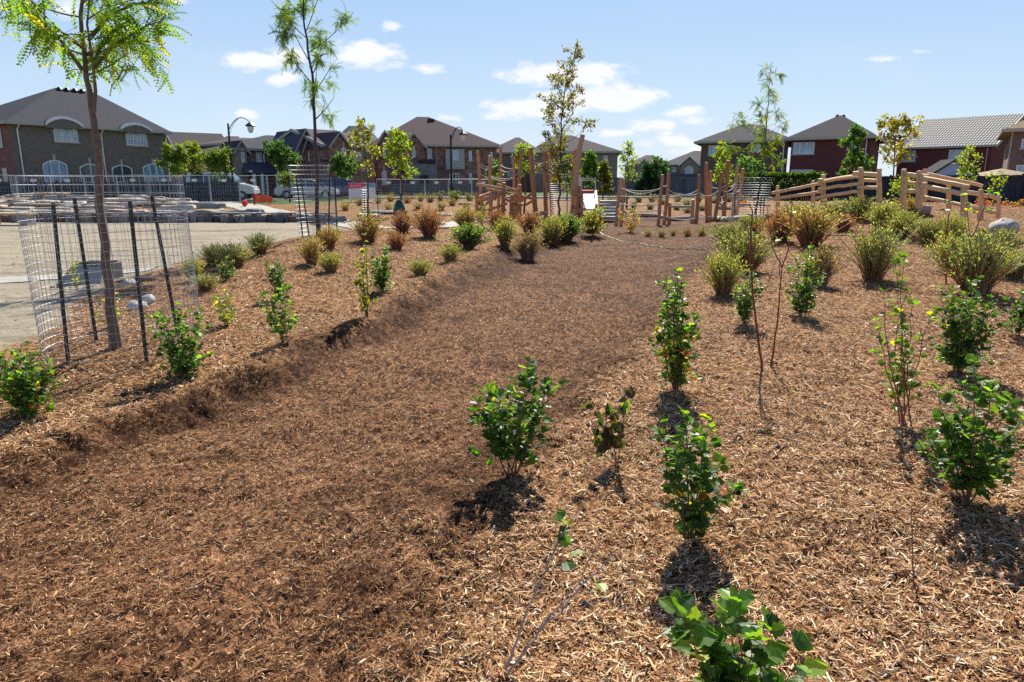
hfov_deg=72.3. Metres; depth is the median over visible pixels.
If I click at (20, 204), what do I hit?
armour stone
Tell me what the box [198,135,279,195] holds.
house
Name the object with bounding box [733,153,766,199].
young tree
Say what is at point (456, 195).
perennial clump
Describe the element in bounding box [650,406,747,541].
leafy shrub
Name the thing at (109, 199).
armour stone
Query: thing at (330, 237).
perennial clump
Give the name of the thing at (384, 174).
window
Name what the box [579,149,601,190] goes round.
young tree
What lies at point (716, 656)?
leafy shrub
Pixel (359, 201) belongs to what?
perennial clump
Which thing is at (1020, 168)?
window
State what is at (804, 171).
patio door
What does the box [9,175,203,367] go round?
wire tree guard
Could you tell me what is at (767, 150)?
honey locust tree
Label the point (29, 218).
timber bench
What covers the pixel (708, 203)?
rope course
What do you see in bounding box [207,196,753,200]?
kerb strip
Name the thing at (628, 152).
young tree
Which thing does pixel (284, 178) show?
young tree
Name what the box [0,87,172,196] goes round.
house
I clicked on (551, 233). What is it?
perennial clump
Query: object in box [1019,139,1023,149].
window
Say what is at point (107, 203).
armour stone
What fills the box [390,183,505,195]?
board fence
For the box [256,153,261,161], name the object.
window
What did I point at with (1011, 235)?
perennial clump
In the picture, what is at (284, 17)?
honey locust tree
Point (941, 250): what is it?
perennial clump
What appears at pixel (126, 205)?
armour stone
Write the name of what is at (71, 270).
leafy shrub
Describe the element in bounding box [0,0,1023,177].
sky
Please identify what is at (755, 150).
window
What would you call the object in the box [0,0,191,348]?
honey locust tree
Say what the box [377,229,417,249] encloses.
perennial clump
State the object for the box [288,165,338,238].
wire tree guard
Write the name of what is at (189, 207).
armour stone
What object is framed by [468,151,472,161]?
window
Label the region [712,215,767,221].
edging log
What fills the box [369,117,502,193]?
house
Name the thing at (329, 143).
house
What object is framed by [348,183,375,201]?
sign board
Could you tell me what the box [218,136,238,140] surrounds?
house
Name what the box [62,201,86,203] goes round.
armour stone
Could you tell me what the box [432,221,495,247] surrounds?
perennial clump
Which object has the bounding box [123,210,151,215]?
armour stone
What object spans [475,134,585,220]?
log climbing frame
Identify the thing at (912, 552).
bare twig shrub
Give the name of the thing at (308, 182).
parked car
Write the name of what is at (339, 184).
parked car
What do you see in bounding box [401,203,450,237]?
perennial clump
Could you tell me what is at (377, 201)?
wire tree guard
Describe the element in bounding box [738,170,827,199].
clipped hedge
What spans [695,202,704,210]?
perennial clump
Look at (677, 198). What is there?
perennial clump
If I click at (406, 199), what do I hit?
perennial clump
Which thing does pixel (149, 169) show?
window
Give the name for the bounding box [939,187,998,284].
red stemmed shrub
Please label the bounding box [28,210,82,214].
armour stone
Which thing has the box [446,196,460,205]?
perennial clump
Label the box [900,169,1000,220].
split rail fence
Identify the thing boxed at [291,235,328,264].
perennial clump
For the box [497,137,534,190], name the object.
house
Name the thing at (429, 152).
window
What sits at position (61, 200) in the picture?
armour stone
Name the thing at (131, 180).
fence panel
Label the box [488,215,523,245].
perennial clump
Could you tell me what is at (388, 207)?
perennial clump
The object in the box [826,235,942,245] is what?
garden hose
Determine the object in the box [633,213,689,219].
edging log
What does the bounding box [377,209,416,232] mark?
perennial clump
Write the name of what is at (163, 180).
fence panel
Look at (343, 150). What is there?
window
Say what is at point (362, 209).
perennial clump
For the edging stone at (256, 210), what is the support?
on the ground
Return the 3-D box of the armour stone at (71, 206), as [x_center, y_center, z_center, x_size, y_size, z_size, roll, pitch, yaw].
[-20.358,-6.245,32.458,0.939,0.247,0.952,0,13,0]
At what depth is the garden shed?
42.83 m
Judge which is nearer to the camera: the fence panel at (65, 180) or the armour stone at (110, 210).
the armour stone at (110, 210)
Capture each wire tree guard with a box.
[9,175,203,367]
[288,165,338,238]
[361,190,382,218]
[544,183,571,218]
[730,177,771,215]
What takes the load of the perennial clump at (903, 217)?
on the ground
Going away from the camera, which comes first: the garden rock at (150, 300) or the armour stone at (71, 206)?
the garden rock at (150, 300)
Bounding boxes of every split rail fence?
[769,167,882,212]
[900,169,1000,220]
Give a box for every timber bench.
[0,213,36,225]
[31,192,69,199]
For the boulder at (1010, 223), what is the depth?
14.94 m
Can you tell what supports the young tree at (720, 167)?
on the ground
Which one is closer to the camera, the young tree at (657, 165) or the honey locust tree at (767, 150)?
the honey locust tree at (767, 150)
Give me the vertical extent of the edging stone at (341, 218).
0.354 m
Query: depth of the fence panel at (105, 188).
43.12 m
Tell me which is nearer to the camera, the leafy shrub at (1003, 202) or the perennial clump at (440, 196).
the leafy shrub at (1003, 202)
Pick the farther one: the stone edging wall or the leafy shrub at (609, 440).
the stone edging wall
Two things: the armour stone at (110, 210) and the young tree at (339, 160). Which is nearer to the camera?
the armour stone at (110, 210)
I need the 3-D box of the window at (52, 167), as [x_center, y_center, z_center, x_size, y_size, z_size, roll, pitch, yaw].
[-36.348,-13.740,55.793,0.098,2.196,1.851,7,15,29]
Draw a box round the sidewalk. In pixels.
[0,265,158,283]
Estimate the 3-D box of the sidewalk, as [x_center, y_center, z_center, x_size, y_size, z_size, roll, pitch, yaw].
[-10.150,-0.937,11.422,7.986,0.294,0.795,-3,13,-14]
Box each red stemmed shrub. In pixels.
[742,196,796,368]
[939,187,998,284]
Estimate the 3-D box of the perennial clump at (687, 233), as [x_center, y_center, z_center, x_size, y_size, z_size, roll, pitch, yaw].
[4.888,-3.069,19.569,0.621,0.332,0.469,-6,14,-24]
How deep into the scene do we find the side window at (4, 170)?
54.18 m
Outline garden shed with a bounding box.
[922,159,978,175]
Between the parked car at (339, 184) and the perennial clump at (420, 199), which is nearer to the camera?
the perennial clump at (420, 199)
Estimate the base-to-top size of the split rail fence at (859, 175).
1.576 m
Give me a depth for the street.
56.31 m
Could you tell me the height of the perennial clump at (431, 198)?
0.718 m
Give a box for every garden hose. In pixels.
[577,231,772,249]
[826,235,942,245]
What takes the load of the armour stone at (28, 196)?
on the ground
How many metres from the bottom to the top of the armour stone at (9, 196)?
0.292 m
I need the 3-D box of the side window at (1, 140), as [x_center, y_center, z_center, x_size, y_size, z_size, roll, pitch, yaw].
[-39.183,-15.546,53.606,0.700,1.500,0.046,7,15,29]
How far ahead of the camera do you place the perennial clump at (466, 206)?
35.84 m
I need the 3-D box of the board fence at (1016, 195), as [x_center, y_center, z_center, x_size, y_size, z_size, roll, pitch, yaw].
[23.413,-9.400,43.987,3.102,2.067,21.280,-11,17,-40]
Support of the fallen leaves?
on the ground
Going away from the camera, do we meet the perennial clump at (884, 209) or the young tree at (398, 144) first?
the perennial clump at (884, 209)
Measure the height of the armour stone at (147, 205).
0.279 m
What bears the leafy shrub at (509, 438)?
on the ground
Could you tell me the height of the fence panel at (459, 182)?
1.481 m
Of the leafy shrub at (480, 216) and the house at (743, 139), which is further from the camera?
the house at (743, 139)
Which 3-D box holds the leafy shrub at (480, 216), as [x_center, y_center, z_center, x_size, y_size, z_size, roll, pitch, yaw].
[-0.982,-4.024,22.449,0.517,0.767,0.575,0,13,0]
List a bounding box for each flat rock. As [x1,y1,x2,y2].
[357,213,380,216]
[370,210,407,213]
[437,213,455,215]
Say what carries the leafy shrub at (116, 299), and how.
on the ground
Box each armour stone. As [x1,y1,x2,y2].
[0,197,42,200]
[0,209,47,211]
[1,206,34,209]
[2,194,21,197]
[7,200,34,203]
[9,203,59,207]
[21,195,56,197]
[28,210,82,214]
[34,206,73,209]
[37,200,59,202]
[44,196,61,199]
[54,197,94,202]
[58,203,81,207]
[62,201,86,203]
[65,195,94,197]
[78,205,125,210]
[86,202,119,204]
[104,198,115,201]
[106,209,133,211]
[110,203,136,208]
[115,198,146,201]
[118,195,147,198]
[119,201,160,205]
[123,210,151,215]
[143,202,179,207]
[145,196,164,198]
[148,198,184,202]
[150,210,185,214]
[158,205,195,210]
[164,198,191,200]
[180,202,226,208]
[187,209,229,211]
[193,210,219,214]
[229,210,246,211]
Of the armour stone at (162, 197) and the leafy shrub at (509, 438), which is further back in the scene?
the armour stone at (162, 197)
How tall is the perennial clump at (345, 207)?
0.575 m
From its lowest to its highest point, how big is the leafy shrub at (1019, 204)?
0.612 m
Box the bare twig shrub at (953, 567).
[932,543,962,585]
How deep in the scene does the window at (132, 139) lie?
61.25 m
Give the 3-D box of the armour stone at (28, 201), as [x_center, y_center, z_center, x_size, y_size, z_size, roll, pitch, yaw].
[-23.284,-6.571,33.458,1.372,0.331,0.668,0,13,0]
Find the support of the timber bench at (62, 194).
on the ground
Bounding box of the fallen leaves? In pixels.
[99,304,947,646]
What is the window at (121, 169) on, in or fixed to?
in the house at (47, 132)
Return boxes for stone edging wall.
[0,212,337,222]
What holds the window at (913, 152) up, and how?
in the house at (943, 139)
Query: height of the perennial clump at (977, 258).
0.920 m
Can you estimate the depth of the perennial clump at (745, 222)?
17.58 m
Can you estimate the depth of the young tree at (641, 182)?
60.22 m
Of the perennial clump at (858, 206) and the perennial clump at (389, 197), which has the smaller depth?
the perennial clump at (858, 206)
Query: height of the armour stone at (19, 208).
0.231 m
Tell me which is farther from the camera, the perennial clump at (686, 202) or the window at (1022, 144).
the window at (1022, 144)
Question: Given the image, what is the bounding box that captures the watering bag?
[393,199,405,215]
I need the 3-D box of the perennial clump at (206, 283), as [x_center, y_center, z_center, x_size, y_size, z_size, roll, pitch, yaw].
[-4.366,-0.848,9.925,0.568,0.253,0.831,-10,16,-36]
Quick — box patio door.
[791,170,811,172]
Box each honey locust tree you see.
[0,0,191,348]
[269,0,359,236]
[717,62,789,214]
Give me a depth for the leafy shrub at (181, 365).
5.78 m
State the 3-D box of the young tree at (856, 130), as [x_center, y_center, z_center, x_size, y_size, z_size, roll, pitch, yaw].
[18.076,-9.113,36.616,1.815,4.463,1.904,-3,13,-12]
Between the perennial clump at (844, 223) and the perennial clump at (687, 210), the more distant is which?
the perennial clump at (687, 210)
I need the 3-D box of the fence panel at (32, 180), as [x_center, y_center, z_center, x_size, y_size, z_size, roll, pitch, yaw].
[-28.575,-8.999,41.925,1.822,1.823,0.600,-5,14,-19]
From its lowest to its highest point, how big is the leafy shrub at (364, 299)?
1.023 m
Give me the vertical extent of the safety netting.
0.723 m
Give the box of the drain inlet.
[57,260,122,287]
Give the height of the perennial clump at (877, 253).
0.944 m
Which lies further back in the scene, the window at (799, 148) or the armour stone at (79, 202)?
the window at (799, 148)
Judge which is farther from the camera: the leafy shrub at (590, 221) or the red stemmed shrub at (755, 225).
the leafy shrub at (590, 221)
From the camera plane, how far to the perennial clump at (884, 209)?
16.59 m
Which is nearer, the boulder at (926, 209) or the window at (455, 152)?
the boulder at (926, 209)
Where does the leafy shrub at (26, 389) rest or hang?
on the ground
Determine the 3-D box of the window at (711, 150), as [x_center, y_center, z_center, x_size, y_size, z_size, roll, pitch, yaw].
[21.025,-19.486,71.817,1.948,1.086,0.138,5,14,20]
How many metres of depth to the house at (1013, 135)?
48.17 m
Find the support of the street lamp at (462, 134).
on the ground
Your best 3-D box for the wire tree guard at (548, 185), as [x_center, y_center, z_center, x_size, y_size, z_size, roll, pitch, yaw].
[2.034,-6.100,31.220,1.285,1.801,1.254,0,13,0]
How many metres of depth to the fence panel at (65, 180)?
42.39 m
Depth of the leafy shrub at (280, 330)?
6.69 m
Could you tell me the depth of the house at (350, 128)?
97.02 m
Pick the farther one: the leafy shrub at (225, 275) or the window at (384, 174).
the window at (384, 174)
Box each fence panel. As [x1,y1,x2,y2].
[0,175,17,195]
[16,176,51,194]
[50,176,85,194]
[84,179,118,197]
[117,177,149,196]
[148,175,180,197]
[179,175,210,201]
[209,175,239,202]
[238,175,267,202]
[267,175,295,200]
[376,179,400,194]
[402,179,424,196]
[425,179,447,194]
[448,179,471,196]
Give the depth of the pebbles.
3.54 m
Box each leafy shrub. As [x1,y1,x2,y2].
[0,341,66,418]
[67,262,84,288]
[90,292,124,323]
[144,302,215,378]
[210,289,235,325]
[211,255,238,281]
[256,283,297,342]
[262,258,292,297]
[352,233,378,317]
[365,246,394,290]
[467,355,566,476]
[474,203,488,225]
[578,204,607,235]
[581,387,634,467]
[618,207,640,231]
[647,267,702,390]
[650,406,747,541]
[658,585,828,681]
[729,270,765,323]
[780,245,825,315]
[868,251,938,427]
[914,353,1023,502]
[930,274,1007,371]
[973,198,994,205]
[987,198,1012,206]
[998,289,1023,334]
[1010,199,1023,206]
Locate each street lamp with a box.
[227,117,254,196]
[450,127,467,193]
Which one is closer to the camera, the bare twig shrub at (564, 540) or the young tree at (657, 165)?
the bare twig shrub at (564, 540)
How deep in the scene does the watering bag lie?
31.75 m
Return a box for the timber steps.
[599,200,616,219]
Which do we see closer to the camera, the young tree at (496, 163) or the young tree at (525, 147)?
the young tree at (525, 147)
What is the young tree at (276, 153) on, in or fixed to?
on the ground
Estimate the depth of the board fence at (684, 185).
59.51 m
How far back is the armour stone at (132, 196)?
36.17 m
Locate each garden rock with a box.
[123,278,135,286]
[128,300,146,310]
[142,294,154,303]
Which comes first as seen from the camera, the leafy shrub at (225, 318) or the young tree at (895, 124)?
the leafy shrub at (225, 318)
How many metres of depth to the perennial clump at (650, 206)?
35.75 m
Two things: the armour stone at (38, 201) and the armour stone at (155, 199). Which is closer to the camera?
the armour stone at (38, 201)
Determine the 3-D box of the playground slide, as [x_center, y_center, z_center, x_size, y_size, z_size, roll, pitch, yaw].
[3.654,-6.942,32.572,0.956,1.560,3.000,0,13,0]
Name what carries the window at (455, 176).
in the house at (429, 153)
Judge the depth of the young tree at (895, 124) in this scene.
34.46 m
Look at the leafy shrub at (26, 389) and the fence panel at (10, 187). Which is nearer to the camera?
the leafy shrub at (26, 389)
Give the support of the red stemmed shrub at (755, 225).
on the ground
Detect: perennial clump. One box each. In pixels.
[171,255,207,281]
[179,273,224,290]
[185,241,227,264]
[202,240,260,267]
[236,231,278,254]
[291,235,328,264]
[304,251,349,271]
[310,225,347,248]
[337,200,357,210]
[341,210,390,241]
[346,195,365,205]
[357,204,373,212]
[372,195,383,202]
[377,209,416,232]
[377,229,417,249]
[379,200,393,209]
[380,192,398,201]
[398,194,418,202]
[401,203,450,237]
[404,257,438,276]
[411,201,420,208]
[413,192,427,201]
[422,191,436,202]
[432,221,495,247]
[434,199,447,209]
[435,191,446,200]
[435,243,464,261]
[442,206,487,227]
[445,190,462,200]
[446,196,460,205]
[460,199,472,209]
[465,192,474,200]
[483,208,512,229]
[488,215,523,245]
[508,229,549,260]
[511,209,544,233]
[531,211,593,241]
[532,215,570,244]
[626,201,638,207]
[629,194,644,201]
[642,228,656,236]
[644,193,658,201]
[644,201,657,208]
[655,228,668,236]
[670,193,684,201]
[677,197,691,204]
[680,208,690,212]
[680,225,695,236]
[694,224,711,236]
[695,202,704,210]
[695,248,751,295]
[706,226,785,271]
[707,223,728,236]
[708,221,756,244]
[725,213,767,235]
[756,206,800,241]
[769,200,854,224]
[776,201,861,246]
[789,242,855,285]
[811,198,853,219]
[831,214,866,230]
[831,220,919,280]
[836,194,889,220]
[860,199,922,229]
[872,209,938,235]
[886,216,949,244]
[887,196,931,212]
[917,225,1023,293]
[920,228,977,271]
[930,212,973,244]
[966,224,1023,254]
[994,248,1023,278]
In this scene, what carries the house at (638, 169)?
on the ground
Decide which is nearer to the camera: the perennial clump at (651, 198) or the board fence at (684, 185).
the perennial clump at (651, 198)
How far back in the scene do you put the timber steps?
30.84 m
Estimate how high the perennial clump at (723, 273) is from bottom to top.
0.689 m
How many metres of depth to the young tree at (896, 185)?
26.35 m
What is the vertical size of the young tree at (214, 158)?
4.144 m
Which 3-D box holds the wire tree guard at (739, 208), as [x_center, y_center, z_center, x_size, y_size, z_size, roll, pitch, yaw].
[8.139,-4.812,24.026,1.367,1.549,1.253,0,13,0]
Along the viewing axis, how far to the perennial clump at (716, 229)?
18.35 m
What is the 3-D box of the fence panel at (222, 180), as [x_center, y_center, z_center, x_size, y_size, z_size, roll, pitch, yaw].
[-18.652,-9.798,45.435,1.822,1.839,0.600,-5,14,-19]
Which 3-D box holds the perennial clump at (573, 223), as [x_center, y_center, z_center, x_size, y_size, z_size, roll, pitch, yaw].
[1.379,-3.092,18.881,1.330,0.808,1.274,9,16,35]
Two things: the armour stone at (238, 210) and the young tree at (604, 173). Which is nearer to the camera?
the armour stone at (238, 210)
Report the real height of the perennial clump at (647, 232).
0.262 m
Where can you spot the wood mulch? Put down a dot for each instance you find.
(610, 578)
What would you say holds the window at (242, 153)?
in the house at (248, 157)
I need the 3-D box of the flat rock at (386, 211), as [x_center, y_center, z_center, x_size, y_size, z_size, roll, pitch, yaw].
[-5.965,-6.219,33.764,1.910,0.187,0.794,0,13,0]
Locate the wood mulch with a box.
[0,202,1023,681]
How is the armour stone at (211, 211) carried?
on the ground
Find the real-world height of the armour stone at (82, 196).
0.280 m
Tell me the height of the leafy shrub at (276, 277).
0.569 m
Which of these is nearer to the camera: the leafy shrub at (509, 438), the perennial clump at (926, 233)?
the leafy shrub at (509, 438)
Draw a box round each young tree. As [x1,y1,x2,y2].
[154,142,191,197]
[183,139,207,176]
[191,143,234,181]
[261,139,301,198]
[275,170,298,202]
[327,150,358,196]
[342,116,385,214]
[381,126,418,199]
[484,158,503,199]
[510,140,539,213]
[535,39,598,217]
[556,153,572,199]
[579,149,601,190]
[591,159,614,199]
[617,139,640,206]
[632,159,654,195]
[647,155,672,192]
[711,140,739,203]
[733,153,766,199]
[837,123,874,203]
[875,112,924,200]
[887,176,914,201]
[951,145,982,180]
[985,171,1007,205]
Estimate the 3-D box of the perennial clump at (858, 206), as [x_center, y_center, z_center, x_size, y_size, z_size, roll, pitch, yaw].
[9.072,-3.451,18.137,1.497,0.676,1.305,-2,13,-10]
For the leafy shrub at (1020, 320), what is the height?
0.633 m
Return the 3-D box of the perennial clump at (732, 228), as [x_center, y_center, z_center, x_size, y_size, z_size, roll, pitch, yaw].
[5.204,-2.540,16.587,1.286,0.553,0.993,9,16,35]
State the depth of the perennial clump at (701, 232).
19.28 m
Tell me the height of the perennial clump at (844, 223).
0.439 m
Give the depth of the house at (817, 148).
66.54 m
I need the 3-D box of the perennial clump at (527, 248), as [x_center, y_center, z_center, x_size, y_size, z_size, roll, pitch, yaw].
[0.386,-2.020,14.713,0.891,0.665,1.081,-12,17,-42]
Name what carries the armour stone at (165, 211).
on the ground
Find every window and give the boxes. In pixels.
[0,127,3,147]
[2,168,8,181]
[42,154,67,181]
[53,128,80,143]
[79,158,94,182]
[111,159,132,181]
[125,132,148,146]
[142,158,163,181]
[241,152,245,162]
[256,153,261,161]
[341,142,346,159]
[356,152,361,161]
[381,166,387,185]
[427,148,432,158]
[449,173,458,183]
[453,150,458,160]
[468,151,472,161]
[685,166,692,173]
[707,145,726,155]
[752,144,760,152]
[791,142,814,154]
[899,151,915,162]
[948,149,969,160]
[1016,165,1023,171]
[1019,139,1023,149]
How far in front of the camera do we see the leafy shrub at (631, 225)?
21.03 m
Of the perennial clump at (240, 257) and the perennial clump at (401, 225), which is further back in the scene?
the perennial clump at (401, 225)
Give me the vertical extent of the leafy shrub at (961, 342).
0.868 m
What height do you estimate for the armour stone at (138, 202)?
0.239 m
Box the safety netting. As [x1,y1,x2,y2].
[252,193,272,204]
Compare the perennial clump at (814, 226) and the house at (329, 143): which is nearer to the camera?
the perennial clump at (814, 226)
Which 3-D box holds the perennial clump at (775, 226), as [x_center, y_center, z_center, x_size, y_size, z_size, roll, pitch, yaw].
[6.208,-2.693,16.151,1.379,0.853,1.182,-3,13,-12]
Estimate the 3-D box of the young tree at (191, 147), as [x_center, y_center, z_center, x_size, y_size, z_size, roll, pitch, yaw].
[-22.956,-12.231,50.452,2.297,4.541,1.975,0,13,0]
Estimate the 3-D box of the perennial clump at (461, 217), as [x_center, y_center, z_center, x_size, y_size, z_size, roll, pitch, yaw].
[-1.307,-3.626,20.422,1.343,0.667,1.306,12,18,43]
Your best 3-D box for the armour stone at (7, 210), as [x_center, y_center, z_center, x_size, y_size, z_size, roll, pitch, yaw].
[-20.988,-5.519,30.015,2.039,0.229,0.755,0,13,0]
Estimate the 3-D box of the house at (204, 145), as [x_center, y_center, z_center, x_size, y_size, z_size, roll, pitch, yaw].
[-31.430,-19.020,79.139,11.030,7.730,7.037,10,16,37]
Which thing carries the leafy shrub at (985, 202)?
on the ground
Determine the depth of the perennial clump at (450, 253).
12.51 m
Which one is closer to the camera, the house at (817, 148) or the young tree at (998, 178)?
the young tree at (998, 178)
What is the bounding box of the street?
[202,195,658,199]
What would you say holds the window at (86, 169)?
in the house at (47, 132)
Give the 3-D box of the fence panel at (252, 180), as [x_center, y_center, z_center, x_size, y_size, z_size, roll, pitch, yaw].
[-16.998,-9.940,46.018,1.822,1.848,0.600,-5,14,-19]
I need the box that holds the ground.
[0,188,1023,681]
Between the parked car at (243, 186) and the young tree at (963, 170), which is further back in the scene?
the parked car at (243, 186)
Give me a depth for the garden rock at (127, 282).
10.42 m
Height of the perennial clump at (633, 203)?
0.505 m
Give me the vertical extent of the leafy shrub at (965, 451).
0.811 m
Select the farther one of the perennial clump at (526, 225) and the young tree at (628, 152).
the young tree at (628, 152)
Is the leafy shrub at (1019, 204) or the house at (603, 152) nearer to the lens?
the leafy shrub at (1019, 204)
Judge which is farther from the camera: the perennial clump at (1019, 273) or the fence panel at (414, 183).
the fence panel at (414, 183)
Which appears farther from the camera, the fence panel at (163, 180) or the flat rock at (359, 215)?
the fence panel at (163, 180)
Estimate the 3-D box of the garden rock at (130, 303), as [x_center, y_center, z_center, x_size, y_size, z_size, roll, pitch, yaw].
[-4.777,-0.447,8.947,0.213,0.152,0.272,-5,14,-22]
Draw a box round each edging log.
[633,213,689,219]
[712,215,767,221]
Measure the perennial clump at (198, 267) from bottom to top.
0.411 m
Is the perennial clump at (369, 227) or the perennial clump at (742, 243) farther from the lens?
the perennial clump at (369, 227)
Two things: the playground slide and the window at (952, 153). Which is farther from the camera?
the window at (952, 153)
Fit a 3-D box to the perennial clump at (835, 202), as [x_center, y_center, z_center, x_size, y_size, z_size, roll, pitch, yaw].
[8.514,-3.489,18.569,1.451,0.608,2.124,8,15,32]
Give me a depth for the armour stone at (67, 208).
30.97 m
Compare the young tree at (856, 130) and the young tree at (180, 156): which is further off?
the young tree at (180, 156)
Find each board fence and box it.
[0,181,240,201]
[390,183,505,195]
[582,176,722,195]
[722,174,1023,203]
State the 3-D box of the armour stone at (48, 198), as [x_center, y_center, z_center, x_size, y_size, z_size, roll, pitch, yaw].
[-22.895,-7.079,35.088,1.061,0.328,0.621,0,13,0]
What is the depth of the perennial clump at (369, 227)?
14.56 m
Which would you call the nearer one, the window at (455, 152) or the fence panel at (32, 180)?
the fence panel at (32, 180)
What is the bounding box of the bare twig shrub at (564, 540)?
[504,504,621,676]
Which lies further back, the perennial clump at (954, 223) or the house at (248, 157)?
the house at (248, 157)
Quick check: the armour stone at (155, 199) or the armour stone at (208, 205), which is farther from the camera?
the armour stone at (155, 199)
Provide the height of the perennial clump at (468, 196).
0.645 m
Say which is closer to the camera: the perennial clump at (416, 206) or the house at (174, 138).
the perennial clump at (416, 206)
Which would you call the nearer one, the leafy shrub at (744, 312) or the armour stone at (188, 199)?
the leafy shrub at (744, 312)
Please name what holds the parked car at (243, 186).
on the street
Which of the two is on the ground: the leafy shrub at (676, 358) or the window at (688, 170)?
the leafy shrub at (676, 358)
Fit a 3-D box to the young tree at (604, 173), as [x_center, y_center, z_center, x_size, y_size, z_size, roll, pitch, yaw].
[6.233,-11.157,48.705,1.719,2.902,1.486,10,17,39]
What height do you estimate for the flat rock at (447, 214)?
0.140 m
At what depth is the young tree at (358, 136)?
29.90 m
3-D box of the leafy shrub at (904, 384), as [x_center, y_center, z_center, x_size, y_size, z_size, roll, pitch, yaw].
[2.525,0.016,4.575,0.525,1.216,0.290,-10,16,-36]
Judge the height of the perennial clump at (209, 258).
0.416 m
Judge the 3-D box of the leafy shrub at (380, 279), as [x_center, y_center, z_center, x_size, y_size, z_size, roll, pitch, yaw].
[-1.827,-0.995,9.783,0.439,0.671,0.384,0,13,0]
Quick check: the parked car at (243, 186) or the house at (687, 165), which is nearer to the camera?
the parked car at (243, 186)
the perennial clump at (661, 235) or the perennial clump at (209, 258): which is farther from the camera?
the perennial clump at (661, 235)
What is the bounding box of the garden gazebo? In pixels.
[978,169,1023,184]
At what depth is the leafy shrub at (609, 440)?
4.04 m
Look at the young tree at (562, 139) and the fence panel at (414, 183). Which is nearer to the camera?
the young tree at (562, 139)
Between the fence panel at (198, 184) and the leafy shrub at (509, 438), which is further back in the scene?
the fence panel at (198, 184)
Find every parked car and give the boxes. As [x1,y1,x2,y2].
[184,172,259,199]
[274,179,339,198]
[319,177,356,195]
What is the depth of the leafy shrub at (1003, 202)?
23.56 m
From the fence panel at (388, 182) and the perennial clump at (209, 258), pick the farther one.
the fence panel at (388, 182)
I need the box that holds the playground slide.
[579,175,597,209]
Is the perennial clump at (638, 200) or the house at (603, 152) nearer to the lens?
the perennial clump at (638, 200)
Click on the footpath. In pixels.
(237, 206)
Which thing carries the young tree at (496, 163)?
on the ground
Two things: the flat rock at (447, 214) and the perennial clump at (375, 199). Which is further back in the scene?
the perennial clump at (375, 199)
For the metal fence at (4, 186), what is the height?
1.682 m
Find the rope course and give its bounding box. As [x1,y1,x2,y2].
[614,160,744,226]
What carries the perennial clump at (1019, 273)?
on the ground
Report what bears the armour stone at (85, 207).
on the ground
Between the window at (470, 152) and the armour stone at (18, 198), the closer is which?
the armour stone at (18, 198)
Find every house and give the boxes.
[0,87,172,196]
[164,132,223,190]
[178,138,250,174]
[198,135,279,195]
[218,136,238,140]
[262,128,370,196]
[270,128,368,196]
[342,126,377,182]
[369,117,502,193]
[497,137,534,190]
[533,135,621,191]
[624,155,663,186]
[661,151,700,176]
[694,124,791,193]
[781,115,886,194]
[892,113,1023,175]
[996,120,1023,192]
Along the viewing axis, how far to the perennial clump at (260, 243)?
13.40 m
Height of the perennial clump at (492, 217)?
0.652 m
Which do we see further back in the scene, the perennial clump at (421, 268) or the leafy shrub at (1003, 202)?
the leafy shrub at (1003, 202)
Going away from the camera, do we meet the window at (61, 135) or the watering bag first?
the watering bag
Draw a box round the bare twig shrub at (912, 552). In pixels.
[911,504,916,593]
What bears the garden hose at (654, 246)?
on the ground
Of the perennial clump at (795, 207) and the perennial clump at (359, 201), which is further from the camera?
the perennial clump at (359, 201)
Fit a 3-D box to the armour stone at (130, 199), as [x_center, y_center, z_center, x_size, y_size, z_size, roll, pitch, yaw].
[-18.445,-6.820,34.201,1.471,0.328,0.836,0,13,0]
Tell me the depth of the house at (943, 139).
64.72 m
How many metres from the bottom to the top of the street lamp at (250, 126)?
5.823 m
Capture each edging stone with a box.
[245,208,264,212]
[326,216,346,221]
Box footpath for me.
[207,201,487,228]
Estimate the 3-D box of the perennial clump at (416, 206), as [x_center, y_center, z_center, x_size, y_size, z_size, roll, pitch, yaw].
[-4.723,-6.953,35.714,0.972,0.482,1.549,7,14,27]
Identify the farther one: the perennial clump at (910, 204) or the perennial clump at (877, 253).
the perennial clump at (910, 204)
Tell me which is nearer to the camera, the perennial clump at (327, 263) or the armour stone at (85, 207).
the perennial clump at (327, 263)
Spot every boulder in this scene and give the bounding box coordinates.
[915,204,931,214]
[987,218,1019,234]
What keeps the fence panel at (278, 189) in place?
on the ground
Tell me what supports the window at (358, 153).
in the house at (329, 143)
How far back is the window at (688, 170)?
103.10 m
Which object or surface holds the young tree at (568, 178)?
on the ground
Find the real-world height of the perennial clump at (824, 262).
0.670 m
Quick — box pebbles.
[0,229,1014,676]
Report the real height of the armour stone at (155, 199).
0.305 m
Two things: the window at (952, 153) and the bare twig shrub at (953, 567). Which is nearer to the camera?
the bare twig shrub at (953, 567)
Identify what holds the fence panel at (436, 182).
on the ground
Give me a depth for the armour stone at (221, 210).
29.80 m
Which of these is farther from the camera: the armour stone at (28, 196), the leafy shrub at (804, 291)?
the armour stone at (28, 196)
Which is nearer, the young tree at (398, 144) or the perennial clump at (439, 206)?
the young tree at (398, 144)
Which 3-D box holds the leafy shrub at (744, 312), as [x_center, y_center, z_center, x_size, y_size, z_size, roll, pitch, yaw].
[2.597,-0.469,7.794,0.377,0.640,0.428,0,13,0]

